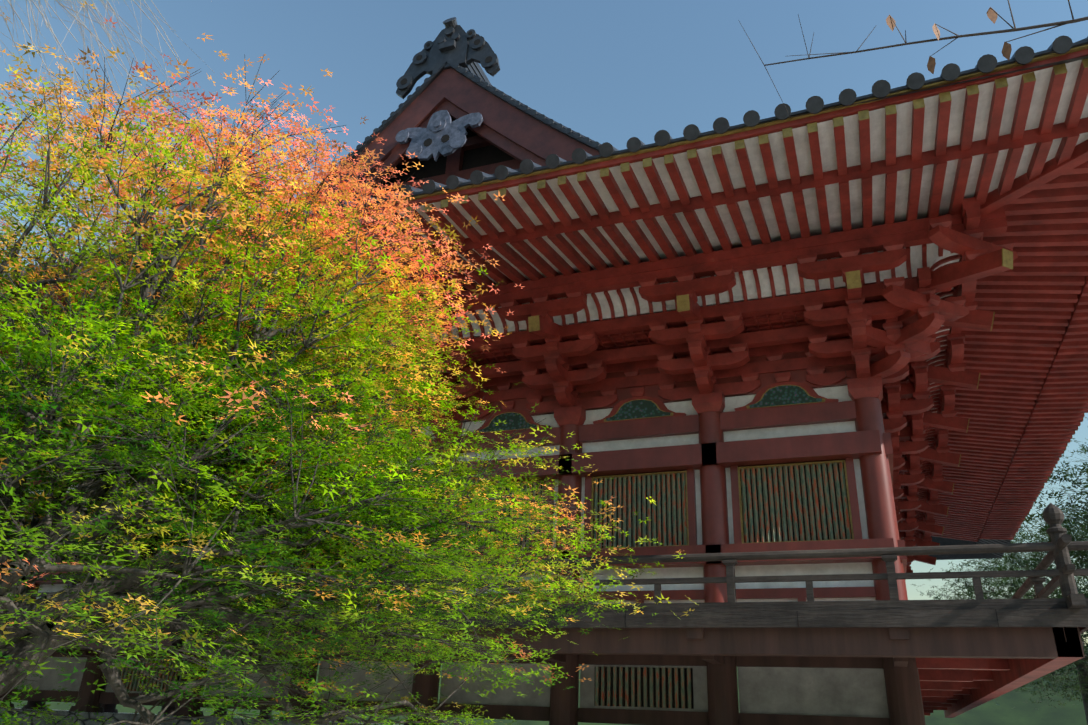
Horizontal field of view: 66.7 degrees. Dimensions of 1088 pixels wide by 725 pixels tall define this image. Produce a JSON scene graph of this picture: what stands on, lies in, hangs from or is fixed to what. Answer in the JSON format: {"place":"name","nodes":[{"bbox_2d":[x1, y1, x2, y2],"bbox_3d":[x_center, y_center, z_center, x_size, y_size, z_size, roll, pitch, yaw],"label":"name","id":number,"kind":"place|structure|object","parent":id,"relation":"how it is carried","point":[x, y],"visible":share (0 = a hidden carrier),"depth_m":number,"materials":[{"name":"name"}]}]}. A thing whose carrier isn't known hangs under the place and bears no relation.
{"place":"outdoors","nodes":[
{"label":"outdoors","id":0,"kind":"place"},
{"bbox_2d":[15,708,393,724],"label":"stone base","id":1,"kind":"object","parent":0,"point":[189,716],"depth_m":24.27,"materials":[{"name":"grey stone"}]},
{"bbox_2d":[29,31,998,708],"bbox_3d":[-1.644,2.802,30.671,27.806,18.758,25.943,-7,-26,20],"label":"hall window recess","id":2,"kind":"object","parent":1,"relation":"on","point":[471,159],"visible":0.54,"depth_m":16.33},
{"bbox_2d":[309,68,599,209],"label":"gable barge boards","id":3,"kind":"object","parent":2,"relation":"attached to","point":[519,136],"visible":0.44,"depth_m":24.17,"materials":[{"name":"red wood"}]},
{"bbox_2d":[395,110,519,180],"bbox_3d":[-2.440,-6.244,23.840,3.800,2.150,1.080,-7,-26,20],"label":"gable ornament","id":4,"kind":"object","parent":3,"relation":"attached to","point":[440,124],"visible":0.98,"depth_m":23.65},
{"bbox_2d":[0,59,1087,446],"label":"eave soffit boards","id":5,"kind":"object","parent":2,"relation":"attached to","point":[852,143],"visible":0.1,"depth_m":14.06,"materials":[{"name":"white paint"}]},
{"bbox_2d":[1,17,1087,560],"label":"roof tiles","id":6,"kind":"object","parent":2,"relation":"on","point":[455,47],"visible":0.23,"depth_m":14.42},
{"bbox_2d":[0,1,696,724],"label":"maple tree","id":7,"kind":"object","parent":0,"point":[210,405],"depth_m":7.64,"materials":[{"name":"green plant"}]},
{"bbox_2d":[0,0,218,183],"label":"tree branches","id":8,"kind":"object","parent":7,"relation":"attached to","point":[86,9],"visible":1,"depth_m":7.04,"materials":[{"name":"brown wood"}]},
{"bbox_2d":[40,385,821,470],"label":"carved panels","id":9,"kind":"object","parent":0,"point":[783,395],"visible":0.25,"depth_m":17.40,"materials":[{"name":"green wood"}]},
{"bbox_2d":[25,462,850,708],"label":"window frames","id":10,"kind":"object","parent":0,"point":[123,674],"visible":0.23,"depth_m":15.83,"materials":[{"name":"wood"}]},
{"bbox_2d":[29,286,875,606],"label":"hall plaster walls","id":11,"kind":"structure","parent":0,"point":[837,392],"depth_m":16.22,"materials":[{"name":"white paint"}]},
{"bbox_2d":[17,657,888,717],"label":"lower wall","id":12,"kind":"structure","parent":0,"point":[852,692],"depth_m":15.86,"materials":[{"name":"white paint"}]},
{"bbox_2d":[24,397,907,606],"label":"columns","id":13,"kind":"structure","parent":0,"point":[880,510],"depth_m":15.68,"materials":[{"name":"red wood"}]},
{"bbox_2d":[24,351,906,605],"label":"wall beams","id":14,"kind":"structure","parent":13,"relation":"attached to","point":[847,447],"depth_m":16.26,"materials":[{"name":"red wood"}]},
{"bbox_2d":[0,627,1084,724],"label":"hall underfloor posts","id":15,"kind":"object","parent":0,"point":[722,654],"visible":0.56,"depth_m":14.23,"materials":[{"name":"brown wood"}]},
{"bbox_2d":[0,49,1087,717],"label":"red hall timber","id":16,"kind":"object","parent":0,"point":[1022,407],"visible":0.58,"depth_m":16.16,"materials":[{"name":"red wood"}]},
{"bbox_2d":[1,44,1087,564],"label":"hall gold trim","id":17,"kind":"structure","parent":16,"relation":"attached to","point":[853,282],"depth_m":13.60,"materials":[{"name":"gold metal"}]},
{"bbox_2d":[0,0,1087,645],"label":"sky","id":18,"kind":"structure","parent":0,"point":[614,72],"materials":[{"name":"blue"}]},
{"bbox_2d":[11,647,1087,724],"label":"columns","id":19,"kind":"structure","parent":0,"point":[1028,712],"depth_m":168.11,"materials":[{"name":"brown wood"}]},
{"bbox_2d":[912,504,1087,724],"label":"tree","id":20,"kind":"object","parent":19,"relation":"on","point":[1004,567],"depth_m":60.31,"materials":[{"name":"green plant"}]},
{"bbox_2d":[980,417,1087,674],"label":"tree","id":21,"kind":"object","parent":19,"relation":"on","point":[1069,526],"depth_m":40.04,"materials":[{"name":"green plant"}]},
{"bbox_2d":[739,0,1087,117],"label":"tree branch","id":22,"kind":"object","parent":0,"point":[1054,24],"visible":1,"depth_m":6.11,"materials":[{"name":"brown wood"}]},
{"bbox_2d":[886,0,1069,73],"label":"dry leaves","id":23,"kind":"object","parent":22,"relation":"attached to","point":[1006,48],"visible":0.97,"depth_m":6.15,"materials":[{"name":"orange plant"}]},
{"label":"ground","id":24,"kind":"structure","parent":0,"visible":0},
{"bbox_2d":[0,708,361,724],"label":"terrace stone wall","id":25,"kind":"structure","parent":24,"relation":"on","point":[87,717],"depth_m":18.23,"materials":[{"name":"grey stone"}]},
{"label":"veranda floor boards","id":26,"kind":"structure","parent":0,"visible":0},
{"bbox_2d":[24,503,1087,633],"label":"veranda railing","id":27,"kind":"object","parent":26,"relation":"on","point":[1069,608],"visible":0.46,"depth_m":12.57,"materials":[{"name":"brown wood"}]}
]}

